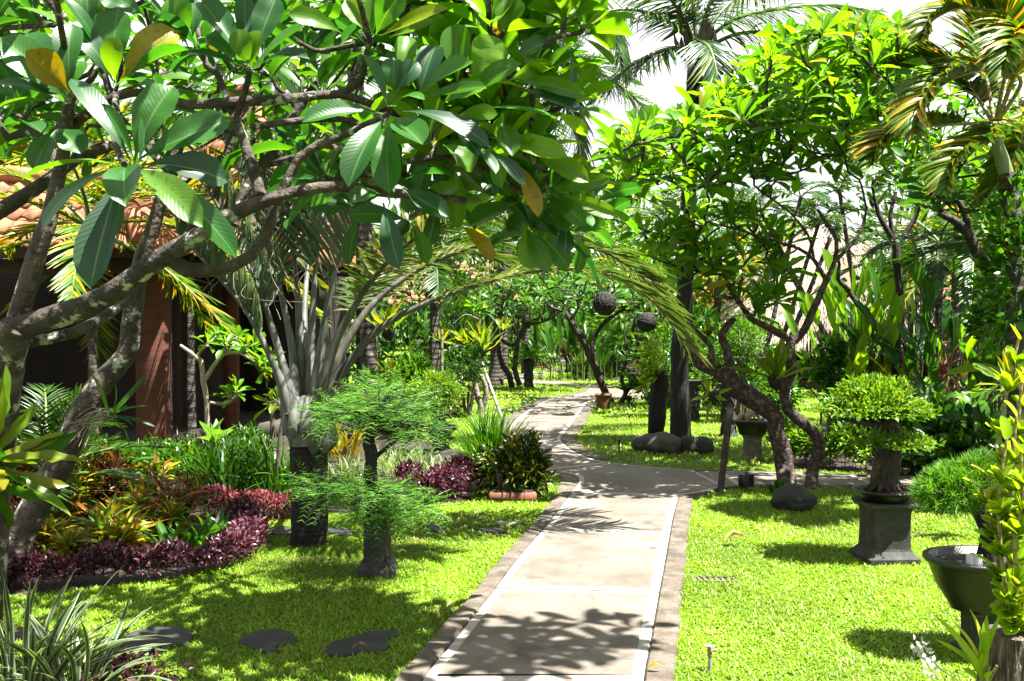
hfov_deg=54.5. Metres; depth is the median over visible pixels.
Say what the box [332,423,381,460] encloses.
croton plant
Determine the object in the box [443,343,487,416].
shrub
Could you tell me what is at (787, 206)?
slender palm
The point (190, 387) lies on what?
areca palm
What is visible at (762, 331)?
shrub
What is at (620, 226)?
background tree
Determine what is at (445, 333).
nest fern
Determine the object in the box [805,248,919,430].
heliconia
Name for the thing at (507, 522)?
concrete plate
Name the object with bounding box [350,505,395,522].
bonsai pot
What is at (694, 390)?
carved pedestal
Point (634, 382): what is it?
shrub
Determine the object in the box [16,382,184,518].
areca palm
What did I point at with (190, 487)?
croton plant
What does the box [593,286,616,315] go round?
woven ball
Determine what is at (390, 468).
striped grass
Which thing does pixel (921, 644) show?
orchid
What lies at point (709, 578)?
drain grate
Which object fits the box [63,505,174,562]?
croton plant
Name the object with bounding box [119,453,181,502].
croton plant
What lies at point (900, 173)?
frangipani tree
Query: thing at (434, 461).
striped grass
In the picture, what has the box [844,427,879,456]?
spider lily
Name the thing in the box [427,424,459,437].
bonsai pot
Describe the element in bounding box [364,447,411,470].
striped grass
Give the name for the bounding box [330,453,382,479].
striped grass
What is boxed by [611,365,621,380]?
pedestal
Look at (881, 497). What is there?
bonsai pot
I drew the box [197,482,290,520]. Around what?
purple hedge
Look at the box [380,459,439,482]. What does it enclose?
striped grass
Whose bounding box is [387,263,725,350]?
tree
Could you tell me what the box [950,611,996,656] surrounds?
pedestal
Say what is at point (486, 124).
frangipani tree
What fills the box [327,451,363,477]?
striped grass
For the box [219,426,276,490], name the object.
herb plant
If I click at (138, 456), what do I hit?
croton plant
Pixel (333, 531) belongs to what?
stepping stone
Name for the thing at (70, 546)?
croton plant
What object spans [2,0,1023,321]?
sky
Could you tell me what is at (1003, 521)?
orchid
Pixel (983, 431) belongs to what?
dark shrub
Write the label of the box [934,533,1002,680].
orchid
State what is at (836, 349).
shrub
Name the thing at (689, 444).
boulder
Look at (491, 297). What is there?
frangipani tree
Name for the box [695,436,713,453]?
boulder
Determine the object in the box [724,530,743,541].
fallen leaf
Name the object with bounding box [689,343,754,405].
shrub
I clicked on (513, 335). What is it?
shrub
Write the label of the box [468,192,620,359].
background tree
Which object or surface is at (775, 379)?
nest fern
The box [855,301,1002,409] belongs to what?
heliconia
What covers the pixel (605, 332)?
heliconia
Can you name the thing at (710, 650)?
sprinkler
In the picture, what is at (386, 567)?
pedestal
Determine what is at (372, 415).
bonsai tree
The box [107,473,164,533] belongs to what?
croton plant
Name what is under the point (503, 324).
nest fern
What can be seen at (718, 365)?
nest fern
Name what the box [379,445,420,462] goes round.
striped grass
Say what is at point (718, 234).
background tree
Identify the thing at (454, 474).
purple hedge
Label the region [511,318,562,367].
shrub
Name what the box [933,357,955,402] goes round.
stone statue
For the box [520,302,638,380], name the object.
heliconia
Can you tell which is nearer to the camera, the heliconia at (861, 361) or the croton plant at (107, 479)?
the croton plant at (107, 479)
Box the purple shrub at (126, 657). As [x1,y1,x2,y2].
[79,645,195,680]
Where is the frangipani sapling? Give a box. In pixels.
[253,385,282,469]
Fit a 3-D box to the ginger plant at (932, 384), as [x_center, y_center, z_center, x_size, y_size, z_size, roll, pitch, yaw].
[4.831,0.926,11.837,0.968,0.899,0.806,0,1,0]
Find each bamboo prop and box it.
[471,360,478,411]
[481,358,502,417]
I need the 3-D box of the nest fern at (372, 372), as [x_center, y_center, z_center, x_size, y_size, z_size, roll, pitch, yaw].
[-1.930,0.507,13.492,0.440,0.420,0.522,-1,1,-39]
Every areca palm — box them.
[0,140,331,448]
[0,146,269,440]
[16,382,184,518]
[840,208,986,360]
[846,0,1023,501]
[864,195,999,400]
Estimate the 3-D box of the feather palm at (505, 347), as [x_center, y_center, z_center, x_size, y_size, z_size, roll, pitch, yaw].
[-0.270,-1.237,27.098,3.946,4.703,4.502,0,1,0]
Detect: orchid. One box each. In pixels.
[627,361,640,380]
[628,332,665,402]
[911,634,957,680]
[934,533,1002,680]
[963,324,1023,635]
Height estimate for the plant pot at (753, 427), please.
0.165 m
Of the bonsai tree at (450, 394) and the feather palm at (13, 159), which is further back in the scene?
the feather palm at (13, 159)
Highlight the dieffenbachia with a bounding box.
[197,418,236,451]
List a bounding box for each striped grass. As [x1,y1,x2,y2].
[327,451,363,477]
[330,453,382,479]
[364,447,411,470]
[378,454,416,479]
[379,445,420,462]
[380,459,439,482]
[403,444,443,466]
[404,451,439,469]
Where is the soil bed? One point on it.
(53, 586)
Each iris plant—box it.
[148,428,219,492]
[160,434,252,505]
[178,429,275,491]
[243,432,290,498]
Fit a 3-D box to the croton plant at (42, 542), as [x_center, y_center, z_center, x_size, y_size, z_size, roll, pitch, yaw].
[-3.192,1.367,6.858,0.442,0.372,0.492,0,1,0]
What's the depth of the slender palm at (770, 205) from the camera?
17.43 m
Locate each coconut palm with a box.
[149,0,484,432]
[404,15,656,373]
[487,0,658,386]
[562,0,890,437]
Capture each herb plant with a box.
[213,434,289,490]
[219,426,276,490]
[221,421,287,465]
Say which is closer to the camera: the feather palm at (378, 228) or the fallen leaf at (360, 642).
the fallen leaf at (360, 642)
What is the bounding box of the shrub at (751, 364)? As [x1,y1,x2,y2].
[722,346,778,417]
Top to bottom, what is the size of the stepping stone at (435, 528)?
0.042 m
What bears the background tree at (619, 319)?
on the ground at (214, 633)
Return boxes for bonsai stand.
[429,436,452,454]
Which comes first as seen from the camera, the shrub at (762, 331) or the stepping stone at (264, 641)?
the stepping stone at (264, 641)
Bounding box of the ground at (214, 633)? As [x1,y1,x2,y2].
[0,329,977,680]
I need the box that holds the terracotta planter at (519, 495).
[489,488,536,502]
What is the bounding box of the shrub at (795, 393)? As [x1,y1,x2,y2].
[753,367,809,414]
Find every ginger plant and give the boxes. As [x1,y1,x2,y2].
[878,379,948,425]
[906,381,977,405]
[923,380,997,408]
[951,391,1005,412]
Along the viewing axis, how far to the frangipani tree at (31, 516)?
6.12 m
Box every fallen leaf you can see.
[352,641,367,648]
[647,662,660,667]
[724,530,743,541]
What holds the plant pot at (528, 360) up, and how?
on the carved pedestal at (528, 377)
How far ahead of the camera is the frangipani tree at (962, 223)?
9.54 m
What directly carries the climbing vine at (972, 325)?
attached to the climbing vine at (1002, 282)
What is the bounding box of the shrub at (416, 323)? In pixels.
[347,309,480,397]
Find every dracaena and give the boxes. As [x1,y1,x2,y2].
[117,438,172,499]
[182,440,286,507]
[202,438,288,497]
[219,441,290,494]
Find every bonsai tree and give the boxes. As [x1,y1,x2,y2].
[269,365,462,561]
[405,367,468,426]
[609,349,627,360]
[806,370,946,492]
[906,444,1002,561]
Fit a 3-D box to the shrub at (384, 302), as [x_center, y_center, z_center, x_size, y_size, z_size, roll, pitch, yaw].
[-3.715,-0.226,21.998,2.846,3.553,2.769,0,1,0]
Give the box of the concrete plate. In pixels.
[496,521,519,525]
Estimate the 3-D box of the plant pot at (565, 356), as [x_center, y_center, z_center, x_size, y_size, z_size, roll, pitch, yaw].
[1.799,0.509,31.049,0.544,0.130,0.544,0,1,0]
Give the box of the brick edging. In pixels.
[534,364,552,368]
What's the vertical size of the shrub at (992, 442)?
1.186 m
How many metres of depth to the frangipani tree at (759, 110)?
9.51 m
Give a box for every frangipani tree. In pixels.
[0,0,404,585]
[0,0,641,659]
[179,324,287,447]
[453,295,494,414]
[468,259,590,387]
[512,282,559,385]
[536,258,676,401]
[587,2,930,489]
[617,259,674,403]
[836,30,1023,377]
[890,147,1023,362]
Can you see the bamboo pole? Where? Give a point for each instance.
(441, 349)
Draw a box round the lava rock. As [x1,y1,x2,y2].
[770,483,816,512]
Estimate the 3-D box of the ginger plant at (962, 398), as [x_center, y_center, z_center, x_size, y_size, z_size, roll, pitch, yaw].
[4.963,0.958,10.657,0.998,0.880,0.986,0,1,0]
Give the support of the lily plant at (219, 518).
on the soil bed
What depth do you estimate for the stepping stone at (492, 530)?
7.54 m
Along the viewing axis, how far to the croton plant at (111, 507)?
6.75 m
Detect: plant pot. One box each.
[521,358,534,361]
[562,354,576,358]
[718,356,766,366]
[732,418,767,435]
[922,545,1006,615]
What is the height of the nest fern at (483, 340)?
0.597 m
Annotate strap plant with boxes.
[0,570,170,680]
[0,599,170,680]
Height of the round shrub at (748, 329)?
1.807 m
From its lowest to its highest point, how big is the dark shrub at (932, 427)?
0.913 m
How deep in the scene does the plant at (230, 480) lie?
8.56 m
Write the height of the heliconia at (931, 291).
2.839 m
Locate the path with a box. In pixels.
[423,357,919,680]
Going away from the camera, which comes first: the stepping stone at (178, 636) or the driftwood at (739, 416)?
the stepping stone at (178, 636)
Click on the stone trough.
(813, 385)
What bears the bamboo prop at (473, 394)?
on the ground at (214, 633)
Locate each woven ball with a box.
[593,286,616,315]
[637,300,656,331]
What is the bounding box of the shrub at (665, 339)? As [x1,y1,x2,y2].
[626,318,689,383]
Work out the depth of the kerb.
6.08 m
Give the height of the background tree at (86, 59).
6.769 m
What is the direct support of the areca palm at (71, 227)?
on the soil bed
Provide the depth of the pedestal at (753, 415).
16.36 m
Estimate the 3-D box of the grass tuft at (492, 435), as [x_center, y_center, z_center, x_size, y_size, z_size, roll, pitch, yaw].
[-0.184,0.991,9.515,1.249,0.858,1.241,0,1,0]
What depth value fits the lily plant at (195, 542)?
7.00 m
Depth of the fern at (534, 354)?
23.77 m
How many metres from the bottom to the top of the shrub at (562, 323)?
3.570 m
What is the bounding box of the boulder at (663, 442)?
[645,432,681,454]
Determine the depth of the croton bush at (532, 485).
8.96 m
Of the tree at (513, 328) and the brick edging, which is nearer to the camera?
the brick edging
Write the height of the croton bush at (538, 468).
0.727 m
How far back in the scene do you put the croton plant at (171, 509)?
7.24 m
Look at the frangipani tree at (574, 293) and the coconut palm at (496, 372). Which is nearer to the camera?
the frangipani tree at (574, 293)
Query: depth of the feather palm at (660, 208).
29.73 m
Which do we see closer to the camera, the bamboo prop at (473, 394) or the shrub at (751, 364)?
the shrub at (751, 364)
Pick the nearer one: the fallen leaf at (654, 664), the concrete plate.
the fallen leaf at (654, 664)
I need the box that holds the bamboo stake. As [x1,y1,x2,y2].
[717,403,733,492]
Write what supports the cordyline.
in the plant pot at (565, 356)
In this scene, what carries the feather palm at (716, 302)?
on the ground at (214, 633)
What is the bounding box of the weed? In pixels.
[764,479,789,492]
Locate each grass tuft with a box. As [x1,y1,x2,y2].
[437,401,545,490]
[452,420,526,491]
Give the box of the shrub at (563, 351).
[554,344,578,358]
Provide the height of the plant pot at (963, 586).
0.250 m
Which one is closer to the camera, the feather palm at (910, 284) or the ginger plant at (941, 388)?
the ginger plant at (941, 388)
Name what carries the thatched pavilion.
on the ground at (214, 633)
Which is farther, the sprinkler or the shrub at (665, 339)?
the shrub at (665, 339)
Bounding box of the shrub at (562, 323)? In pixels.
[543,306,634,357]
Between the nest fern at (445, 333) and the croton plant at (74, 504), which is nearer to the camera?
the croton plant at (74, 504)
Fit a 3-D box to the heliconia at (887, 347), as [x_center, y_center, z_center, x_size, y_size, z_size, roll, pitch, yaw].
[6.001,-0.184,12.885,1.991,3.086,2.731,-1,1,-35]
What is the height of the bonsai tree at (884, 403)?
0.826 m
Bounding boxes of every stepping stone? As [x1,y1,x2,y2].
[14,627,48,639]
[117,626,192,653]
[238,628,296,654]
[266,526,290,537]
[324,628,399,658]
[327,527,352,536]
[422,525,447,533]
[468,527,504,534]
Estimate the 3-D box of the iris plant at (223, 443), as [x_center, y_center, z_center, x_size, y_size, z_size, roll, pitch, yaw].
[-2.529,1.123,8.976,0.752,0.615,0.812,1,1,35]
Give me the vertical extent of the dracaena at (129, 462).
0.553 m
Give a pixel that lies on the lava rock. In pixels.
(795, 497)
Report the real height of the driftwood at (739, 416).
0.125 m
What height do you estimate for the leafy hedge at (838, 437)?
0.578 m
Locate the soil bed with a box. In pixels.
[7,384,1005,596]
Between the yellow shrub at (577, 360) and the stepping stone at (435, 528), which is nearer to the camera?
the stepping stone at (435, 528)
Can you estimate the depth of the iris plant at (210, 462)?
8.70 m
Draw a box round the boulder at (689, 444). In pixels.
[680,435,696,453]
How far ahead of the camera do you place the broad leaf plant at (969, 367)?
8.37 m
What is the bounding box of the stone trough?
[803,384,822,388]
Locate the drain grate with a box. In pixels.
[689,576,738,582]
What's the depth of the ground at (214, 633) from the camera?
5.75 m
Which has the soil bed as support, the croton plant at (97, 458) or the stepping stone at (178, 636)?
the croton plant at (97, 458)
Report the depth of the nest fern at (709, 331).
9.58 m
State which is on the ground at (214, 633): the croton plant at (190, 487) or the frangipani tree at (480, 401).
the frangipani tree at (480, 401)
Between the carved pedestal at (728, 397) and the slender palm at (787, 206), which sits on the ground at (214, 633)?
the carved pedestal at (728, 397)
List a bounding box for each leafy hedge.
[81,431,261,489]
[761,414,873,470]
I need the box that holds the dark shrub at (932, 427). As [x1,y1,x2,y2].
[900,411,999,494]
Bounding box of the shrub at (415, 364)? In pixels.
[374,346,447,436]
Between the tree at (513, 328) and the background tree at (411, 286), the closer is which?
the background tree at (411, 286)
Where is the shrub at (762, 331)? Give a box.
[667,314,798,382]
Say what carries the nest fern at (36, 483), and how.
attached to the frangipani tree at (486, 124)
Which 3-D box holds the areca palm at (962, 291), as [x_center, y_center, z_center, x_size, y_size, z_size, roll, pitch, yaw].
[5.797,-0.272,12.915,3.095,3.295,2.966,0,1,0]
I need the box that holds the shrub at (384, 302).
[346,283,401,392]
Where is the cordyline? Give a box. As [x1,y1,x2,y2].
[554,340,584,354]
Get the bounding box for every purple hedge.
[6,495,282,587]
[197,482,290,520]
[389,452,486,500]
[569,370,603,378]
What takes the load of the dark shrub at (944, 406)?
on the soil bed
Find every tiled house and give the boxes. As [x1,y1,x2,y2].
[0,165,310,455]
[192,83,399,437]
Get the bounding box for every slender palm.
[704,194,827,337]
[714,185,828,336]
[757,174,844,389]
[761,204,852,346]
[789,197,893,335]
[798,168,897,310]
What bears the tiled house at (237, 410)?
on the soil bed
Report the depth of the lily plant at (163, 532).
6.80 m
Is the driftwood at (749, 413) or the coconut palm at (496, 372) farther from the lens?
the coconut palm at (496, 372)
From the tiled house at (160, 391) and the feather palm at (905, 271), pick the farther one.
the feather palm at (905, 271)
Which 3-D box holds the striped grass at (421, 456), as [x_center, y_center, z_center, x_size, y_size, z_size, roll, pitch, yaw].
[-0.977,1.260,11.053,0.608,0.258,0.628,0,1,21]
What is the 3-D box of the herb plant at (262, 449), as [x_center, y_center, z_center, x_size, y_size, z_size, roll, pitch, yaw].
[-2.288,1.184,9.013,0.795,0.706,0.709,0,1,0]
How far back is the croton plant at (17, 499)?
7.68 m
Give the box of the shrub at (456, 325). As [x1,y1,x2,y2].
[407,295,491,379]
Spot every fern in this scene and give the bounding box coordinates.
[0,365,83,515]
[0,432,76,529]
[350,363,386,391]
[363,300,405,340]
[375,358,412,386]
[431,326,454,346]
[443,319,481,352]
[455,321,504,355]
[495,316,515,334]
[503,354,525,370]
[511,342,548,361]
[523,315,533,327]
[691,377,732,420]
[696,319,719,336]
[711,354,727,368]
[728,338,814,390]
[963,350,1023,400]
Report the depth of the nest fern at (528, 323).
22.96 m
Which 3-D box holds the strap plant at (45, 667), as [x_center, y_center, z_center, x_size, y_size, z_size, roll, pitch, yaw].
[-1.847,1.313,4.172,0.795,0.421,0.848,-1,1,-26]
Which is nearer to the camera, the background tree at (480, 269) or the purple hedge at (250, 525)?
the purple hedge at (250, 525)
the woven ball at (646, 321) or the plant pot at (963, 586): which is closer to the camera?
the plant pot at (963, 586)
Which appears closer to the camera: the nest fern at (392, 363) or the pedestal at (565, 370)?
the nest fern at (392, 363)
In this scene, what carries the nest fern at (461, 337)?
attached to the frangipani tree at (480, 401)
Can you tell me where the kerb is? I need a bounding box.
[395,390,929,680]
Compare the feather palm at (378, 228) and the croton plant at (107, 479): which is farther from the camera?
the feather palm at (378, 228)
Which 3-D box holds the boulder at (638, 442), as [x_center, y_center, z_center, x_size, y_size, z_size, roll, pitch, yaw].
[1.671,1.280,12.323,0.385,0.254,0.413,0,1,0]
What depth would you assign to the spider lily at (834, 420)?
13.11 m
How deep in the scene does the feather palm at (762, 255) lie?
26.83 m
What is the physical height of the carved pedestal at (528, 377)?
0.640 m
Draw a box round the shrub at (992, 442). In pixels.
[986,435,1004,447]
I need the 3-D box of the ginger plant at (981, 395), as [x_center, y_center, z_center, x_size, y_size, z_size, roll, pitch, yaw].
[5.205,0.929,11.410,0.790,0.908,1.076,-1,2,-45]
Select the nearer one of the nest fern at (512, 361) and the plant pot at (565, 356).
the nest fern at (512, 361)
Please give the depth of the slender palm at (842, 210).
17.44 m
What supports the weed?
on the ground at (214, 633)
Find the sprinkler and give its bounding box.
[704,644,717,670]
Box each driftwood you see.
[736,413,744,420]
[744,409,763,420]
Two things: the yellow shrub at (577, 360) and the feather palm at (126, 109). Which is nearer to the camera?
the feather palm at (126, 109)
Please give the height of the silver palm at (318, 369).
3.871 m
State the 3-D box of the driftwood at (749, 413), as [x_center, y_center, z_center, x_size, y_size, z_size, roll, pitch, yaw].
[2.785,0.847,11.448,0.225,0.168,0.105,0,1,0]
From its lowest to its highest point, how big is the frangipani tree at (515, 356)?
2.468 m
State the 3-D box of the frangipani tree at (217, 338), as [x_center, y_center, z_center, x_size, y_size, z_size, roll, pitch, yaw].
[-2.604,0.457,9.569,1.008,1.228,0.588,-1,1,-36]
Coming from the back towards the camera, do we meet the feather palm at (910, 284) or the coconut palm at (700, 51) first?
the feather palm at (910, 284)
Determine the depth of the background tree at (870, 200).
25.75 m
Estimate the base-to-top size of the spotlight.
0.198 m
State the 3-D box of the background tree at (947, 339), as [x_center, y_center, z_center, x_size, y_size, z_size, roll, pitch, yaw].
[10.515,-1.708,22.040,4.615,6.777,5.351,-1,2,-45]
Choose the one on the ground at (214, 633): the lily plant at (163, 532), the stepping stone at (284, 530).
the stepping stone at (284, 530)
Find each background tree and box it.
[3,56,165,196]
[347,187,510,359]
[384,190,549,362]
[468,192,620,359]
[509,188,676,350]
[580,250,672,382]
[583,189,726,365]
[646,185,807,312]
[806,133,1023,302]
[841,99,1023,394]
[943,173,1016,354]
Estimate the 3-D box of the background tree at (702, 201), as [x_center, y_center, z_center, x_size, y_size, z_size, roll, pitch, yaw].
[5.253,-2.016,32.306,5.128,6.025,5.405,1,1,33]
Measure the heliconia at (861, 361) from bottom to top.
2.048 m
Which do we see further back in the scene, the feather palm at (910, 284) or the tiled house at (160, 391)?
the feather palm at (910, 284)
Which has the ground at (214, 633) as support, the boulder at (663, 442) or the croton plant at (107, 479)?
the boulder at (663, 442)
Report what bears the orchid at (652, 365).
attached to the blackened post
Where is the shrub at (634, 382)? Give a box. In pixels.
[617,346,670,404]
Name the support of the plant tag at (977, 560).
in the plant pot at (963, 586)
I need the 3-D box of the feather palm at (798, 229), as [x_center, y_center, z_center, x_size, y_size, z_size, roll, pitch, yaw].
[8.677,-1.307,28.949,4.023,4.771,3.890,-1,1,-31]
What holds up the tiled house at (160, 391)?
on the soil bed
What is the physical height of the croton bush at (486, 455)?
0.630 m
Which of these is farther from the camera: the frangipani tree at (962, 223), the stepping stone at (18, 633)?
the frangipani tree at (962, 223)
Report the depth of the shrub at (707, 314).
23.85 m
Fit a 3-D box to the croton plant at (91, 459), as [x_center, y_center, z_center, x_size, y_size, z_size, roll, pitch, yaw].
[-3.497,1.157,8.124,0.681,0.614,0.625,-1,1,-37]
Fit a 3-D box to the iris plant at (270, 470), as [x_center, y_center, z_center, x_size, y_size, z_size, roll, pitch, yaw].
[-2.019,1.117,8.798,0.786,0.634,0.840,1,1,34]
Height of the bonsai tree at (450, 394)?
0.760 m
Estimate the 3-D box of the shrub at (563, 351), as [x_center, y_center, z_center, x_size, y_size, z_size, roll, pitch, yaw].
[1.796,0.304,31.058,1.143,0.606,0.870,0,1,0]
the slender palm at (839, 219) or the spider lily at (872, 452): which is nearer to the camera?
the spider lily at (872, 452)
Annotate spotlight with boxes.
[738,472,753,489]
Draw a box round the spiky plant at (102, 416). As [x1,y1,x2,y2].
[55,370,158,448]
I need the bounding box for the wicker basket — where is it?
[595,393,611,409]
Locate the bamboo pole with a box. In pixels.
[440,330,443,415]
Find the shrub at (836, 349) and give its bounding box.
[795,331,852,400]
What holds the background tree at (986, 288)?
on the soil bed
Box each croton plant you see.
[11,462,39,506]
[11,497,49,547]
[30,513,80,555]
[39,524,97,559]
[45,462,116,527]
[62,492,148,557]
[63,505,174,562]
[66,446,120,516]
[77,438,136,503]
[77,450,140,510]
[93,439,166,491]
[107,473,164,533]
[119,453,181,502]
[132,494,200,541]
[137,464,235,528]
[328,423,363,459]
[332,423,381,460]
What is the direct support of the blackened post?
on the ground at (214, 633)
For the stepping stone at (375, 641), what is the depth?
4.86 m
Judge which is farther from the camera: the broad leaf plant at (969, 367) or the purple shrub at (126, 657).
the broad leaf plant at (969, 367)
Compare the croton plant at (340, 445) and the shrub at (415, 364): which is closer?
the croton plant at (340, 445)
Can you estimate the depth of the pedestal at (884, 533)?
6.55 m
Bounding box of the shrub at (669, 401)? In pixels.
[667,380,670,407]
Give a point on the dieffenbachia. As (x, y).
(213, 431)
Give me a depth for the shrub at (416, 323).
20.83 m
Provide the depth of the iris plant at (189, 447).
9.23 m
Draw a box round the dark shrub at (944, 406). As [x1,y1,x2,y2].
[896,395,989,477]
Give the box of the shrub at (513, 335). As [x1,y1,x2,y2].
[462,307,554,357]
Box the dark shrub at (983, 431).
[937,401,1005,488]
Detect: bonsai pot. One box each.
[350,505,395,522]
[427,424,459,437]
[851,484,913,503]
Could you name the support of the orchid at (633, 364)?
attached to the blackened post
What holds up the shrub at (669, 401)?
on the ground at (214, 633)
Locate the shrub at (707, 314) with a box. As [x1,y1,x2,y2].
[606,299,745,386]
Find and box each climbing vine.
[962,281,1005,356]
[963,151,1023,352]
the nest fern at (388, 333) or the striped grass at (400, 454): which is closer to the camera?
the striped grass at (400, 454)
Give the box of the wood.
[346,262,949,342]
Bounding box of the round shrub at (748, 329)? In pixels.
[715,309,766,414]
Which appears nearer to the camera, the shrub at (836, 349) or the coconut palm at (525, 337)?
the shrub at (836, 349)
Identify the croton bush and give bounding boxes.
[474,439,530,497]
[489,425,554,489]
[513,442,555,494]
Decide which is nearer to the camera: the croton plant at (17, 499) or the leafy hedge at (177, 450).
the croton plant at (17, 499)
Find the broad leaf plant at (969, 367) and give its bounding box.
[945,363,1000,374]
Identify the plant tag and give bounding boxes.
[966,554,972,564]
[973,555,982,565]
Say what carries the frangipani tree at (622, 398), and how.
on the ground at (214, 633)
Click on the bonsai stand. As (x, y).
(444, 447)
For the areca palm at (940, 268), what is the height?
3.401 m
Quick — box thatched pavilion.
[712,225,980,385]
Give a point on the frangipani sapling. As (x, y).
(274, 407)
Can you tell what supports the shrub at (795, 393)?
on the ground at (214, 633)
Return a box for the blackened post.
[648,374,668,433]
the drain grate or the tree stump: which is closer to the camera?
the tree stump
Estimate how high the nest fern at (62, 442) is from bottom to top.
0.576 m
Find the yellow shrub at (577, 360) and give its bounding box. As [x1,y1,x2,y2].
[568,355,602,376]
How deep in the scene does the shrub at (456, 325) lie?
26.93 m
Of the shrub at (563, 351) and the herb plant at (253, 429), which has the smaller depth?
the herb plant at (253, 429)
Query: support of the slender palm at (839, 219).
on the ground at (214, 633)
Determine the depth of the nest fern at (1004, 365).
7.25 m
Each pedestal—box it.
[356,519,397,578]
[522,361,534,387]
[564,359,574,372]
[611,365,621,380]
[689,380,701,421]
[718,383,737,437]
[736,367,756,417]
[740,435,763,461]
[849,496,920,565]
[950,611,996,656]
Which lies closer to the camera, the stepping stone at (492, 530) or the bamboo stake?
the stepping stone at (492, 530)
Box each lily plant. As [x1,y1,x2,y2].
[138,518,199,554]
[165,511,224,548]
[185,501,238,541]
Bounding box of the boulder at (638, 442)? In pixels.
[631,433,652,450]
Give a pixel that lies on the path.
(574, 595)
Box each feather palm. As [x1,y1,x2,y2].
[0,111,110,167]
[19,95,197,191]
[313,135,483,283]
[346,190,517,404]
[429,221,570,378]
[594,185,731,365]
[657,256,766,382]
[693,222,798,313]
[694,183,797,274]
[743,219,832,262]
[811,213,986,382]
[850,202,994,396]
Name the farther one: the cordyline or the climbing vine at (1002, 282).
the cordyline
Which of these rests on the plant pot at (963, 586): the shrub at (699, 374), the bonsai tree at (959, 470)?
the bonsai tree at (959, 470)
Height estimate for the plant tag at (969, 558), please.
0.075 m
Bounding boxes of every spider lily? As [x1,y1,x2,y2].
[810,413,868,431]
[827,424,880,456]
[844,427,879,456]
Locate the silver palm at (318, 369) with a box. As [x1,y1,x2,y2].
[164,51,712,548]
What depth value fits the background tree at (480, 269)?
33.55 m
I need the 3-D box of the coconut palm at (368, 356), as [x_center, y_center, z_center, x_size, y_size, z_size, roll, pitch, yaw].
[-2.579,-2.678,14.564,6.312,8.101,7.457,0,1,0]
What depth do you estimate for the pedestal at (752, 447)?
11.38 m
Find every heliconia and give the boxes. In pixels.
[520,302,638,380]
[565,307,671,377]
[771,291,908,434]
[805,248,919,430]
[817,241,981,430]
[853,218,1004,413]
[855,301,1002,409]
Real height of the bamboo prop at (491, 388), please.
1.006 m
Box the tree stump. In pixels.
[977,624,1023,680]
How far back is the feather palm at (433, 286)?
18.93 m
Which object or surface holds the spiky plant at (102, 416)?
attached to the frangipani tree at (31, 516)

